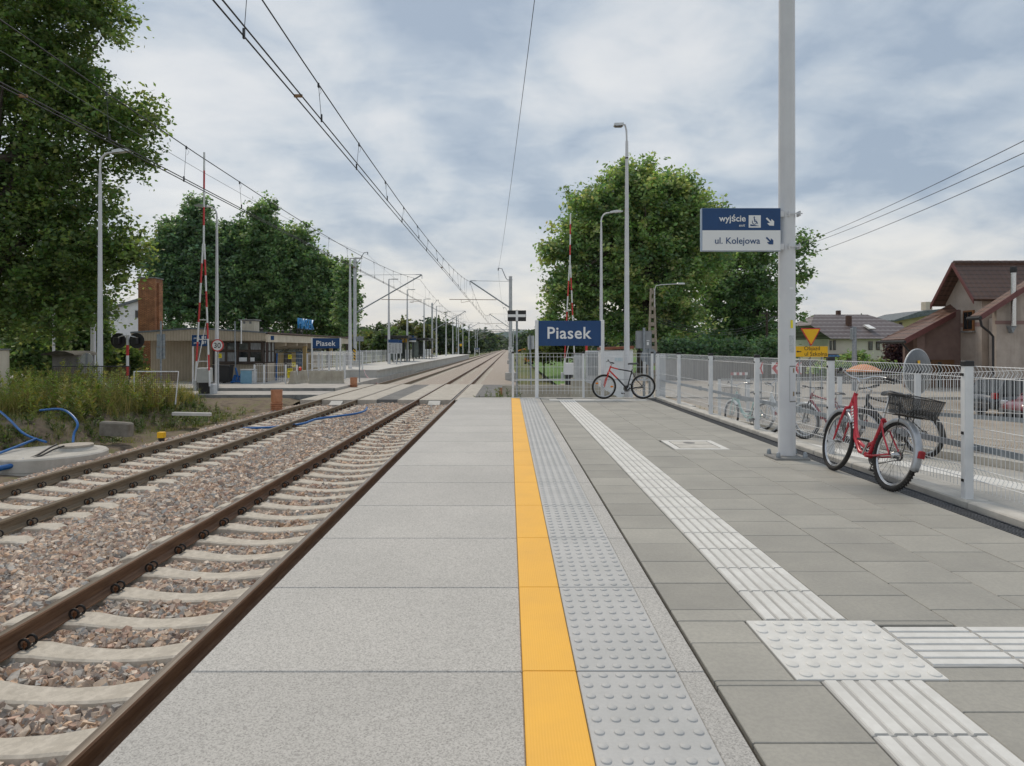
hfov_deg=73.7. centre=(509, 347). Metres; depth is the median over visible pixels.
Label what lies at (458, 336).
platform lamp
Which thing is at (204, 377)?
crossing barrier
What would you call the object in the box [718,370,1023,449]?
fence
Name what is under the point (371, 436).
concrete sleeper
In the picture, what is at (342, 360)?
fence
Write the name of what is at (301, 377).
concrete barrier
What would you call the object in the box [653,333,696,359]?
bush
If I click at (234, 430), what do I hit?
concrete sleeper
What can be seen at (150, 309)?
brick chimney
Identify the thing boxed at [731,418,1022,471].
ramp kerb
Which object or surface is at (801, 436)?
bicycle
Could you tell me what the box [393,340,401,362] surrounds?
information board
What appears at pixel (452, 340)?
platform lamp
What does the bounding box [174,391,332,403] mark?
road
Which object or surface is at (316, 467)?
concrete sleeper
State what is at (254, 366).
fence
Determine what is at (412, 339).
platform sign
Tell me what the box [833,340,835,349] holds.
window
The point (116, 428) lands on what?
concrete footing
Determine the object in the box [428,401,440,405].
ramp block
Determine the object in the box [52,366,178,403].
rusty fence
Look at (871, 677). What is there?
guiding paving
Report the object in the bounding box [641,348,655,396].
road sign
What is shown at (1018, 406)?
parked car
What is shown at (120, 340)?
crossing signal
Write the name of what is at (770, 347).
bush
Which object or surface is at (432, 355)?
catenary mast
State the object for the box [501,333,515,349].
distant tree
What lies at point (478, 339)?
catenary mast
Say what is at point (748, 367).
board fence
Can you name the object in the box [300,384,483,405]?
crossing panels
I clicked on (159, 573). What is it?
concrete sleeper
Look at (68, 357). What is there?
garden hut
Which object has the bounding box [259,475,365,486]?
concrete sleeper
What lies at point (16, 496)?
concrete sleeper
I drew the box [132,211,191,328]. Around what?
broadleaf tree
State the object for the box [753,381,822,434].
bicycle
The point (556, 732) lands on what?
yellow safety line
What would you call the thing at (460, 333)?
catenary mast
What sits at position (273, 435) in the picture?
concrete sleeper
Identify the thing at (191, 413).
concrete slab
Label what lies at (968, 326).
window
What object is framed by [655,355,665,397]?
cabinet
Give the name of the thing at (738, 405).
bicycle
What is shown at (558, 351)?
bush
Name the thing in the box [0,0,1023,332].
sky
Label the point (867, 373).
garden fence
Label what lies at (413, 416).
concrete sleeper
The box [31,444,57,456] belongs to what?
cable
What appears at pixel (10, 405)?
dry grass
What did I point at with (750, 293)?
broadleaf tree
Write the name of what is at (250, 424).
concrete sleeper
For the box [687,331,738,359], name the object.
bush
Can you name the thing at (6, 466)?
hose
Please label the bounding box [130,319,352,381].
station building
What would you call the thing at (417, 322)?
distant tree
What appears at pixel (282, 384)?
forecourt
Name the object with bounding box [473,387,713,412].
verge grass
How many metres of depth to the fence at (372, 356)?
64.54 m
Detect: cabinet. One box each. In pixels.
[0,349,10,394]
[240,369,256,383]
[572,353,581,378]
[585,351,597,385]
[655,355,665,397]
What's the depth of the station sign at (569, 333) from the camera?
18.68 m
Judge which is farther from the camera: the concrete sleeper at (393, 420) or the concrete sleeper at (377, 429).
the concrete sleeper at (393, 420)
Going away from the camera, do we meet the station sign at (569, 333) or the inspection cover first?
the inspection cover
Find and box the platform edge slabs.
[99,398,525,765]
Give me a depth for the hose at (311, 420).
20.84 m
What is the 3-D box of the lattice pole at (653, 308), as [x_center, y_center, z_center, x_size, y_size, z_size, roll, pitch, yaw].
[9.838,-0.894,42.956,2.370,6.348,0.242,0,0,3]
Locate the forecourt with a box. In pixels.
[10,370,414,390]
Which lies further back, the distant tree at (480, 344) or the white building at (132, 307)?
the distant tree at (480, 344)
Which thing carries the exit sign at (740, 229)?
attached to the lighting column
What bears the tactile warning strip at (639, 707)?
on the platform at (752, 750)
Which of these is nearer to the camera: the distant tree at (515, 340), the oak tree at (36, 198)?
the oak tree at (36, 198)
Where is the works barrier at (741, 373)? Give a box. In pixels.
[734,372,747,401]
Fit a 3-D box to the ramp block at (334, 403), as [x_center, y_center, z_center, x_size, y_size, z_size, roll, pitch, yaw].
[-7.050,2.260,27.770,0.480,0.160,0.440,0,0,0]
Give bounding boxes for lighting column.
[764,0,810,460]
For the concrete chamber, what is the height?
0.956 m
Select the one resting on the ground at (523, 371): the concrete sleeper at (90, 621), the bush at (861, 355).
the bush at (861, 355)
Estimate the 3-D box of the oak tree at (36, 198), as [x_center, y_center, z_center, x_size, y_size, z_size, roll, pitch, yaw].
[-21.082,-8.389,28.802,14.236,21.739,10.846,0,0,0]
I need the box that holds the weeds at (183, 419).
[0,388,254,448]
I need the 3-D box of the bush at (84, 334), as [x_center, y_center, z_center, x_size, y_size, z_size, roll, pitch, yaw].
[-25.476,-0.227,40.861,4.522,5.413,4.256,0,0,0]
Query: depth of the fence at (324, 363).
43.97 m
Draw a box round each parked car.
[974,377,1023,416]
[998,393,1022,417]
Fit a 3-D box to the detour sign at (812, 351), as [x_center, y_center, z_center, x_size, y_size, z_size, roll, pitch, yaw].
[10.815,1.267,24.518,1.220,2.625,0.084,0,0,0]
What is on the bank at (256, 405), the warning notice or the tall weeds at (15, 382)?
the tall weeds at (15, 382)
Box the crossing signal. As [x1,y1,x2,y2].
[111,333,143,374]
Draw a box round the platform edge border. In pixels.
[536,398,759,765]
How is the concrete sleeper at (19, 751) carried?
on the ballast bed at (50, 634)
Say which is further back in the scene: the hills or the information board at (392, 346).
the hills
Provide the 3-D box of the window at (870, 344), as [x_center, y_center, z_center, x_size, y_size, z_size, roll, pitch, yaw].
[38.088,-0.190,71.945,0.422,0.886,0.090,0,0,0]
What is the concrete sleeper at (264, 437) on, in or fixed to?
on the ballast bed at (50, 634)
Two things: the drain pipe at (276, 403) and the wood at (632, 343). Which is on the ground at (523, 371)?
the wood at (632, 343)
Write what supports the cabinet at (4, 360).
on the bank at (256, 405)
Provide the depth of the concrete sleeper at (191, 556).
7.59 m
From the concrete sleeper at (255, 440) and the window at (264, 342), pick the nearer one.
the concrete sleeper at (255, 440)
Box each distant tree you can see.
[341,333,367,361]
[345,327,374,360]
[352,330,377,362]
[364,327,405,360]
[369,321,387,359]
[384,326,411,359]
[392,315,416,353]
[410,320,421,355]
[410,322,438,352]
[419,314,451,351]
[433,312,465,354]
[437,325,469,354]
[459,324,476,353]
[463,330,489,353]
[473,328,496,352]
[481,327,502,351]
[491,332,505,349]
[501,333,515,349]
[507,330,524,352]
[513,329,534,353]
[518,331,534,348]
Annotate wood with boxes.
[163,320,396,352]
[532,313,861,350]
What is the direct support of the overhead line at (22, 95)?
hanging from the catenary mast at (460, 333)
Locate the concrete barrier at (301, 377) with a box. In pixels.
[288,370,308,383]
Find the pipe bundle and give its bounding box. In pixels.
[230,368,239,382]
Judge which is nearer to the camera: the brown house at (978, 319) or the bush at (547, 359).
the brown house at (978, 319)
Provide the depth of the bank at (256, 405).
19.47 m
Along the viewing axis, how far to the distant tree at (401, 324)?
138.95 m
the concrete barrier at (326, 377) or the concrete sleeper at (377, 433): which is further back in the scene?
the concrete barrier at (326, 377)
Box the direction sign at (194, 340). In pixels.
[192,335,207,383]
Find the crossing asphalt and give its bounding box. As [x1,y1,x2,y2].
[377,385,501,402]
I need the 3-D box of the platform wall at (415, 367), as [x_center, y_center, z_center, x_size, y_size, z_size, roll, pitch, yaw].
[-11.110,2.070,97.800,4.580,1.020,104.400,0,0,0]
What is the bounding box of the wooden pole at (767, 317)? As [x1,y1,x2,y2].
[761,312,777,336]
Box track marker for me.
[157,432,165,440]
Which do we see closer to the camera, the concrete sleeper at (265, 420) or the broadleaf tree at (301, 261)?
the concrete sleeper at (265, 420)
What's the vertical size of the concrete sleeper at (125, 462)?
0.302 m
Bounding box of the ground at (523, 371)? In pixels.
[293,348,636,404]
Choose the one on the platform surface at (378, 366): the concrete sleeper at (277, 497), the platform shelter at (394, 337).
the platform shelter at (394, 337)
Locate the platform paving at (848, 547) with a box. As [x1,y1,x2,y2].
[540,398,1023,765]
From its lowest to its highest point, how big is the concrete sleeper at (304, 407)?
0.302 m
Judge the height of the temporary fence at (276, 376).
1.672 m
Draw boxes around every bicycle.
[592,360,655,398]
[722,381,775,429]
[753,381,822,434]
[796,385,867,442]
[822,367,945,491]
[841,384,945,457]
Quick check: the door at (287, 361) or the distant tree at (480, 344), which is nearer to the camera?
the door at (287, 361)
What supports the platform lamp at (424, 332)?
on the platform surface at (378, 366)
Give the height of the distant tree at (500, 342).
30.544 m
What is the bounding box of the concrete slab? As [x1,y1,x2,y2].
[172,412,211,415]
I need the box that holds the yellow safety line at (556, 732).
[511,398,594,765]
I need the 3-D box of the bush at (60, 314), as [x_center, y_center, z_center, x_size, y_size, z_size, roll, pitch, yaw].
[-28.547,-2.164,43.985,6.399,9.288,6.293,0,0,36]
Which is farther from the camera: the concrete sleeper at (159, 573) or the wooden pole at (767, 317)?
the wooden pole at (767, 317)
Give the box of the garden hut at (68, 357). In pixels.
[41,351,96,381]
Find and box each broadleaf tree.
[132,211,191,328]
[149,190,233,328]
[187,211,257,329]
[220,190,294,332]
[251,214,336,336]
[279,250,363,367]
[693,226,827,345]
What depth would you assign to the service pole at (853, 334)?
33.91 m
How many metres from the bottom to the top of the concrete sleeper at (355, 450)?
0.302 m
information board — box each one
[388,340,397,363]
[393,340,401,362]
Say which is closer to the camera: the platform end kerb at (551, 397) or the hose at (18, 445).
the hose at (18, 445)
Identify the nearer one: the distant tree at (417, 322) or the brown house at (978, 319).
the brown house at (978, 319)
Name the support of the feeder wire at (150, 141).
attached to the catenary mast at (355, 311)
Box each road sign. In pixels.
[81,353,92,373]
[156,321,164,387]
[211,339,223,390]
[356,335,363,381]
[527,335,533,384]
[636,328,651,395]
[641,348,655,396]
[801,328,819,394]
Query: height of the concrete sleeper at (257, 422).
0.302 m
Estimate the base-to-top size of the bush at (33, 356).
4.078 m
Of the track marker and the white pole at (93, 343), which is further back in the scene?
the white pole at (93, 343)
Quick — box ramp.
[769,430,1023,511]
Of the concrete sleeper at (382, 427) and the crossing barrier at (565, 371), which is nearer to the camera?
the concrete sleeper at (382, 427)
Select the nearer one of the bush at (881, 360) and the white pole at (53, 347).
the white pole at (53, 347)
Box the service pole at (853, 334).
[850,327,856,390]
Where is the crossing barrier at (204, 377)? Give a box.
[193,152,216,393]
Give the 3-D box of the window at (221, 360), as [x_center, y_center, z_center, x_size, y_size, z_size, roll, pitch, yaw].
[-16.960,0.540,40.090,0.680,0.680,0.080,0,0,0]
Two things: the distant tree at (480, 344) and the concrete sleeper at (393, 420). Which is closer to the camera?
the concrete sleeper at (393, 420)
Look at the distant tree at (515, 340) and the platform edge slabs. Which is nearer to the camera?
the platform edge slabs
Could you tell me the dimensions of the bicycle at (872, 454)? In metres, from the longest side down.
1.861 x 1.142 x 0.641 m
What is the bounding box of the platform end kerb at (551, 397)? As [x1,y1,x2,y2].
[460,397,655,398]
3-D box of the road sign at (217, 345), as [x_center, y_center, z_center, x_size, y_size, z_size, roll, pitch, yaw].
[-14.297,0.859,33.484,0.610,2.543,0.096,0,0,0]
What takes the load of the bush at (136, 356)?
on the forecourt
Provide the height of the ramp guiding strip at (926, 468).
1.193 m
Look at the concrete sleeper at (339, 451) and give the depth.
14.79 m
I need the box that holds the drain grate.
[646,398,1023,537]
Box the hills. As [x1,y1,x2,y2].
[495,330,703,336]
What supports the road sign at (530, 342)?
on the crossing asphalt
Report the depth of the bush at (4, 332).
41.69 m
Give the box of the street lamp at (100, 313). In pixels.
[97,148,131,381]
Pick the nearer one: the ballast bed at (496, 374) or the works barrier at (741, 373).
the works barrier at (741, 373)
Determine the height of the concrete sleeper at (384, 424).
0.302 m
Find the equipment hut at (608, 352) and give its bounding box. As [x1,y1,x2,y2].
[597,346,633,396]
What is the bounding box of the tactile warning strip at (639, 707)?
[520,398,724,765]
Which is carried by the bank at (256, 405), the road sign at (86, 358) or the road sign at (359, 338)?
the road sign at (86, 358)
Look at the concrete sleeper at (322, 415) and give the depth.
22.58 m
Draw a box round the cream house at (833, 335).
[796,310,903,359]
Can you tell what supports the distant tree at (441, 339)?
on the ground at (523, 371)
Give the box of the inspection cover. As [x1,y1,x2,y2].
[661,440,729,449]
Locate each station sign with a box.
[311,338,340,370]
[535,320,603,397]
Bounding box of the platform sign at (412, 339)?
[409,336,415,341]
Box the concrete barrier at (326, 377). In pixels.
[308,371,343,383]
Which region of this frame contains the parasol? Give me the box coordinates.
[846,363,881,391]
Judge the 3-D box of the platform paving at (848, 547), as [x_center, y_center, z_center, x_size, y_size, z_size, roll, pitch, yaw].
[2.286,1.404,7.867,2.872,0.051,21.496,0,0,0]
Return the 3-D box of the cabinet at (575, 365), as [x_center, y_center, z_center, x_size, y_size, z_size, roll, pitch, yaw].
[3.058,1.288,30.250,0.457,2.084,0.600,0,0,0]
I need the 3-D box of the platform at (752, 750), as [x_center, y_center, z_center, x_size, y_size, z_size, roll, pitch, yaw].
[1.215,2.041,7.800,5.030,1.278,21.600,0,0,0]
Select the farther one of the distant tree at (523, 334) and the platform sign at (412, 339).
the distant tree at (523, 334)
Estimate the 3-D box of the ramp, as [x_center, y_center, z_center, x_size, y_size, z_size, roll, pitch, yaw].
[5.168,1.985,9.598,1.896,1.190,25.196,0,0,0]
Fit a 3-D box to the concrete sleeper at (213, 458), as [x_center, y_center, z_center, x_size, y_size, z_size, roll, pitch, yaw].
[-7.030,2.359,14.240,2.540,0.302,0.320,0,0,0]
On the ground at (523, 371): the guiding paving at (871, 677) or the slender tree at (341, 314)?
the slender tree at (341, 314)
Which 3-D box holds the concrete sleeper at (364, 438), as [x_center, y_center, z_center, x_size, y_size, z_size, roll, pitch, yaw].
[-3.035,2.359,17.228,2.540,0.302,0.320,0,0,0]
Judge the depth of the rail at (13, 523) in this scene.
11.45 m
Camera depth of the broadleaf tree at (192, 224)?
74.06 m
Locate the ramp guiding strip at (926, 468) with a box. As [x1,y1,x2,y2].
[809,443,1023,490]
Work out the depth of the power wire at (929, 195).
21.83 m
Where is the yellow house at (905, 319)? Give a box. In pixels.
[877,302,939,327]
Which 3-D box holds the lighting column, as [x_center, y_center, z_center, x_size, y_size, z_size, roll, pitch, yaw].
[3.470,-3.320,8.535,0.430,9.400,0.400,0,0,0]
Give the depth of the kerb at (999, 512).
7.06 m
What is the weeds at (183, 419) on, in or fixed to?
on the bank at (256, 405)
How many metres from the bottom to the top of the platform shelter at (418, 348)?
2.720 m
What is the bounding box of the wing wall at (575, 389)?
[571,378,616,396]
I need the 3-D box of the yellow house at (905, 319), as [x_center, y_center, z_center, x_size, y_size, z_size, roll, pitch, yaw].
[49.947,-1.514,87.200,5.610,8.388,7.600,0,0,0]
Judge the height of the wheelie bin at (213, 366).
1.030 m
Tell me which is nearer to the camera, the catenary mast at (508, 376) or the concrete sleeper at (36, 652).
the concrete sleeper at (36, 652)
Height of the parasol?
1.820 m
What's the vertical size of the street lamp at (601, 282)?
9.670 m
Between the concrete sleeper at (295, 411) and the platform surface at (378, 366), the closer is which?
the concrete sleeper at (295, 411)
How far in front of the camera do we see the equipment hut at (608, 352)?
27.00 m
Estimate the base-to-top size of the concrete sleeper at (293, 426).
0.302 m
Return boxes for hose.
[0,411,46,442]
[0,438,36,453]
[0,463,13,470]
[39,408,78,442]
[241,407,367,428]
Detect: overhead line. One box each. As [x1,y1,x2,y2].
[0,19,478,331]
[212,0,501,338]
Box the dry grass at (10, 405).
[0,375,201,418]
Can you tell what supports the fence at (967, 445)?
on the kerb at (999, 512)
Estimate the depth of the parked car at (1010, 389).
25.90 m
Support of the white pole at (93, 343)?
on the forecourt
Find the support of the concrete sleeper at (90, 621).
on the ballast bed at (50, 634)
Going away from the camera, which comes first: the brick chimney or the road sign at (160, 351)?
the road sign at (160, 351)
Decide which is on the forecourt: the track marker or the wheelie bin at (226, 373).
the wheelie bin at (226, 373)
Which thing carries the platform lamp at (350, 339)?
on the platform surface at (378, 366)
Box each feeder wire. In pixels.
[0,50,475,327]
[498,0,534,300]
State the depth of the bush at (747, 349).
51.25 m
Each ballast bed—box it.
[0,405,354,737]
[384,349,515,384]
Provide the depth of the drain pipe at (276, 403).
25.03 m
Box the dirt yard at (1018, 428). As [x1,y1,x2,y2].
[633,373,1022,456]
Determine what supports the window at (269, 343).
in the station building at (248, 344)
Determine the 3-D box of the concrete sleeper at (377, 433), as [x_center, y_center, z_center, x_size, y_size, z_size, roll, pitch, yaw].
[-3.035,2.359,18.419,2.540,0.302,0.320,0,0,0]
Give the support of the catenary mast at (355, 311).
on the platform surface at (378, 366)
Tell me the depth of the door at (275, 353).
47.49 m
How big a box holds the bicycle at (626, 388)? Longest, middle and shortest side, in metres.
1.716 x 1.028 x 0.604 m
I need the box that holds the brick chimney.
[137,277,163,376]
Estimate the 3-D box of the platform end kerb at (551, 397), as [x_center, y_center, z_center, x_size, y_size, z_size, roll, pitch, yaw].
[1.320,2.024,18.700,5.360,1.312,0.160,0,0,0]
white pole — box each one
[52,309,54,350]
[90,311,95,372]
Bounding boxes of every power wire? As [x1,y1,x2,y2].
[796,166,1023,258]
[797,141,1022,244]
[804,153,1023,245]
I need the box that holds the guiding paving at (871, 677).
[549,399,1023,765]
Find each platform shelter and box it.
[385,335,416,361]
[412,338,434,358]
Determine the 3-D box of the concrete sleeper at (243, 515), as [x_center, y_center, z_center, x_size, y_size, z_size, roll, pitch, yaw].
[-3.035,2.359,9.425,2.540,0.302,0.320,0,0,0]
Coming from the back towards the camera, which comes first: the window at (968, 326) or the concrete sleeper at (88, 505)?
the window at (968, 326)
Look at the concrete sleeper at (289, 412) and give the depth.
23.82 m
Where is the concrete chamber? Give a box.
[0,442,108,475]
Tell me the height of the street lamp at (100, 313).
9.620 m
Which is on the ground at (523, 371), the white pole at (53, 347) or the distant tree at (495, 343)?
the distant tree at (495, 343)
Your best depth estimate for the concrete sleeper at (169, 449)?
15.38 m
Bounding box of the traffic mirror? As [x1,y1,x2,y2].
[903,348,931,423]
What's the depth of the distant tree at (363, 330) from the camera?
134.09 m
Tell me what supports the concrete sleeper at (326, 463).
on the ballast bed at (50, 634)
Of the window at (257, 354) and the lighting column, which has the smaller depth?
the lighting column
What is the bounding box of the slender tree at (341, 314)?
[325,253,367,349]
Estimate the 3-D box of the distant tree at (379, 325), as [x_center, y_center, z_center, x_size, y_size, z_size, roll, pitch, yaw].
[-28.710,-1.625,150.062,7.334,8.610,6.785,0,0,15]
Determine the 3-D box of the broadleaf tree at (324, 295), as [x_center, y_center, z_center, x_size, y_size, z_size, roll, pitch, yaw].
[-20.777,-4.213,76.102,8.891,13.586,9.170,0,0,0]
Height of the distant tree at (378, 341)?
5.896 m
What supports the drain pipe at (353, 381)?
on the crossing panels
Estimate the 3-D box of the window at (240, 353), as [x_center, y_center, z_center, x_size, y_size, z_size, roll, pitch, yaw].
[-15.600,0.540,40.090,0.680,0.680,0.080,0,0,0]
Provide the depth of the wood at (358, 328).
335.48 m
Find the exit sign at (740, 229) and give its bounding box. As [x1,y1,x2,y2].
[700,208,802,251]
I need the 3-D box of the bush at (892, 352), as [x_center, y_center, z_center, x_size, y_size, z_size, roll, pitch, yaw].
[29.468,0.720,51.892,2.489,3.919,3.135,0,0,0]
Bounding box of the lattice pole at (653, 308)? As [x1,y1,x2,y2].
[646,283,684,382]
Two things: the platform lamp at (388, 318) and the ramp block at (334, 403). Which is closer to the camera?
the ramp block at (334, 403)
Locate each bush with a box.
[0,308,44,373]
[0,325,85,381]
[19,255,118,324]
[64,313,125,369]
[96,343,150,378]
[521,341,563,378]
[540,346,595,362]
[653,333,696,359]
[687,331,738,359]
[718,334,764,359]
[750,332,801,359]
[805,357,862,379]
[835,349,880,359]
[857,357,902,377]
[878,335,902,368]
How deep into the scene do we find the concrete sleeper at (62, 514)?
9.37 m
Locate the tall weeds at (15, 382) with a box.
[0,356,174,422]
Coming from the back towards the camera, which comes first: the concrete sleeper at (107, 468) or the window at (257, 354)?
the window at (257, 354)
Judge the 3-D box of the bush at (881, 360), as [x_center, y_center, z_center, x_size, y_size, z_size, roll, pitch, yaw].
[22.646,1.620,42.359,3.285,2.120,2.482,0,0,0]
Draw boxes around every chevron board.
[760,362,762,399]
[772,362,777,400]
[796,362,801,381]
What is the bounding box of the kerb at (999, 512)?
[654,396,1023,527]
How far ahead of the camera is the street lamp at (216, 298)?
35.94 m
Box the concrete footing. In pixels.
[99,421,133,436]
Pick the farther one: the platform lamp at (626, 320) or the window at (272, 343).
the window at (272, 343)
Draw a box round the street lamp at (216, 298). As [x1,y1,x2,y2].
[194,204,218,383]
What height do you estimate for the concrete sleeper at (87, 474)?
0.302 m
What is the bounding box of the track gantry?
[471,329,526,354]
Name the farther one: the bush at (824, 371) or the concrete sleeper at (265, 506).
the bush at (824, 371)
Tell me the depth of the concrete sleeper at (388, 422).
20.76 m
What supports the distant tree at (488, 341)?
on the ground at (523, 371)
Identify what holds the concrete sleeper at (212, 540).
on the ballast bed at (50, 634)
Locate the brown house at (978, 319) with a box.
[877,260,1023,387]
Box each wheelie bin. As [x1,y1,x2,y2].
[212,365,225,382]
[219,365,233,382]
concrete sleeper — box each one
[0,489,138,502]
[0,497,119,511]
[0,507,92,521]
[0,530,34,545]
[0,633,190,666]
[0,679,149,708]
[0,727,97,765]
[1,604,221,632]
[8,517,66,533]
[25,481,159,493]
[45,580,249,604]
[48,475,178,485]
[71,468,193,478]
[85,561,270,582]
[93,463,206,472]
[112,458,220,466]
[119,544,289,563]
[128,453,233,461]
[144,449,243,456]
[148,529,304,547]
[158,445,252,452]
[172,441,263,448]
[173,517,318,534]
[185,438,271,444]
[195,507,330,522]
[198,435,280,441]
[209,432,286,437]
[214,497,341,511]
[218,429,294,434]
[228,427,301,432]
[230,489,349,501]
[235,424,306,429]
[245,422,313,426]
[245,481,358,493]
[252,420,319,424]
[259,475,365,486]
[260,418,322,422]
[268,416,330,420]
[273,468,372,479]
[275,414,324,418]
[280,412,332,416]
[284,463,378,472]
[285,411,341,414]
[292,409,344,412]
[293,458,384,467]
[298,408,350,411]
[302,406,352,409]
[303,453,389,461]
[306,405,357,408]
[312,449,394,456]
[318,445,398,452]
[326,441,402,448]
[333,438,407,444]
[341,435,410,441]
[346,432,413,437]
[352,429,416,435]
[355,427,418,431]
[362,424,422,429]
[364,422,424,426]
[372,420,426,425]
[374,418,428,422]
[378,416,430,420]
[384,412,435,417]
[396,414,433,418]
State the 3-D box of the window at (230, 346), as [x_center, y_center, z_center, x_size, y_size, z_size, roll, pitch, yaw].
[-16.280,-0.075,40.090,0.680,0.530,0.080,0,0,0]
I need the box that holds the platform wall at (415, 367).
[346,355,468,377]
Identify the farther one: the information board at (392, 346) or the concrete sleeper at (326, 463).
the information board at (392, 346)
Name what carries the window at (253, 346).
in the station building at (248, 344)
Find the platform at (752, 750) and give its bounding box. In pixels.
[511,399,762,765]
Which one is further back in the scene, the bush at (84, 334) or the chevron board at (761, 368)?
the bush at (84, 334)
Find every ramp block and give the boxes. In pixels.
[329,401,342,405]
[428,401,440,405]
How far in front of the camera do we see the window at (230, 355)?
40.09 m
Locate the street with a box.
[560,384,960,398]
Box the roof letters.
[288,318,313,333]
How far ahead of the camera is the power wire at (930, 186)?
21.61 m
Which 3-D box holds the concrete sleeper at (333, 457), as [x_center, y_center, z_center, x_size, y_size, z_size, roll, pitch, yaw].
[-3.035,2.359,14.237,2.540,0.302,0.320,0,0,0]
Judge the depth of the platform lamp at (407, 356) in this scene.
73.52 m
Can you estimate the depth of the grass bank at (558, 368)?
72.45 m
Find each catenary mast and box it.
[352,252,421,364]
[430,300,465,356]
[449,268,515,380]
[455,315,479,353]
[469,324,486,352]
[476,330,489,351]
[487,307,508,363]
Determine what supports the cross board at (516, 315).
on the verge grass at (497, 393)
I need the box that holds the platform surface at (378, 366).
[308,354,469,370]
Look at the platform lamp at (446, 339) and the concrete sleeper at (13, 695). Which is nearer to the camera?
the concrete sleeper at (13, 695)
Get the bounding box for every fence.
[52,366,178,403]
[253,364,297,383]
[275,353,302,380]
[306,353,345,378]
[313,352,362,369]
[314,349,430,367]
[512,352,653,396]
[656,352,1023,504]
[666,358,887,380]
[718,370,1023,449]
[835,366,902,383]
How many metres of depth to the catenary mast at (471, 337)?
207.91 m
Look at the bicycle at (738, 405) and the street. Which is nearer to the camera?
the bicycle at (738, 405)
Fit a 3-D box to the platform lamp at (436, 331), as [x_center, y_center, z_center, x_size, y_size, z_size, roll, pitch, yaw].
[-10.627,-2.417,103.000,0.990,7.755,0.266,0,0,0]
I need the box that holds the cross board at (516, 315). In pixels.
[508,310,525,396]
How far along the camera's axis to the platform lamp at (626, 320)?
19.20 m
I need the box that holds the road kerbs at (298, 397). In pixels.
[158,388,334,402]
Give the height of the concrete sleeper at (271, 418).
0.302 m
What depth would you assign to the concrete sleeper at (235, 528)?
8.76 m
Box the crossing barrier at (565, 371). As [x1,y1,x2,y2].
[561,214,574,384]
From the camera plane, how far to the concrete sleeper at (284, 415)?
23.17 m
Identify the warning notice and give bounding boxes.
[287,369,291,377]
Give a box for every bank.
[0,398,299,483]
[523,357,902,384]
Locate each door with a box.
[274,353,275,376]
[284,353,291,374]
[790,367,795,400]
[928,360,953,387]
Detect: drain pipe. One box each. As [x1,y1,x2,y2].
[270,389,282,411]
[350,377,357,386]
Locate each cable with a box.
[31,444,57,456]
[32,445,64,457]
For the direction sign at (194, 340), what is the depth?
37.77 m
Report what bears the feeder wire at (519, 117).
attached to the catenary mast at (508, 376)
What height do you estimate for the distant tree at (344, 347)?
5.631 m
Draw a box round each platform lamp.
[348,258,362,367]
[387,279,397,363]
[406,289,414,360]
[423,301,424,358]
[436,306,436,356]
[445,311,450,355]
[452,321,453,354]
[458,319,458,353]
[613,122,629,396]
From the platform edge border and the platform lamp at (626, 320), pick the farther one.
the platform lamp at (626, 320)
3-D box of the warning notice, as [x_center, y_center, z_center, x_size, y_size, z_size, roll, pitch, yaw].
[-12.237,1.434,38.093,0.279,0.524,0.015,0,0,0]
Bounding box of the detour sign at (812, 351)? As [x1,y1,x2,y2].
[796,346,827,381]
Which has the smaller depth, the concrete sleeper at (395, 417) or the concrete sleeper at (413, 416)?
the concrete sleeper at (395, 417)
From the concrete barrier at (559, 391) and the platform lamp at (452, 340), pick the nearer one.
the concrete barrier at (559, 391)
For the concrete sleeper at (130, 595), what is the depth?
6.39 m
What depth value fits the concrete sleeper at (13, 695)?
4.59 m
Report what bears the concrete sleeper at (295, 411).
on the ballast bed at (50, 634)
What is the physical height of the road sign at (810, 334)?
3.279 m
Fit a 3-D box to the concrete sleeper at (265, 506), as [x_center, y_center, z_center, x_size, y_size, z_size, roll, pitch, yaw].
[-3.035,2.359,10.022,2.540,0.302,0.320,0,0,0]
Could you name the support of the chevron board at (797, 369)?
on the ground at (523, 371)
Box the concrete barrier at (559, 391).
[502,385,570,396]
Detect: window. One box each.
[214,351,225,362]
[226,342,234,350]
[226,351,234,362]
[238,342,248,350]
[238,351,248,362]
[249,342,261,350]
[249,351,261,362]
[264,342,267,362]
[268,342,270,362]
[271,342,274,362]
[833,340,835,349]
[868,342,872,349]
[960,310,975,332]
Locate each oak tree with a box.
[0,0,176,353]
[530,151,742,372]
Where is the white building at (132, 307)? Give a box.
[109,298,137,348]
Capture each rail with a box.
[0,350,504,662]
[0,351,495,498]
[0,351,498,535]
[57,352,504,765]
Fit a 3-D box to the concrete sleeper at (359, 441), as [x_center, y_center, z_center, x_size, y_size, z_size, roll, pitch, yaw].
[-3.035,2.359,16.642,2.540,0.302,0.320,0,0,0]
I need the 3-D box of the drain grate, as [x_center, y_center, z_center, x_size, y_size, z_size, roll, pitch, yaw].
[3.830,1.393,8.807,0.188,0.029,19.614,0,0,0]
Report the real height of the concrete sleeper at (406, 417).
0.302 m
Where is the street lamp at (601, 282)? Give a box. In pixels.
[599,210,622,346]
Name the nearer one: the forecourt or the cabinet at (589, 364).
the cabinet at (589, 364)

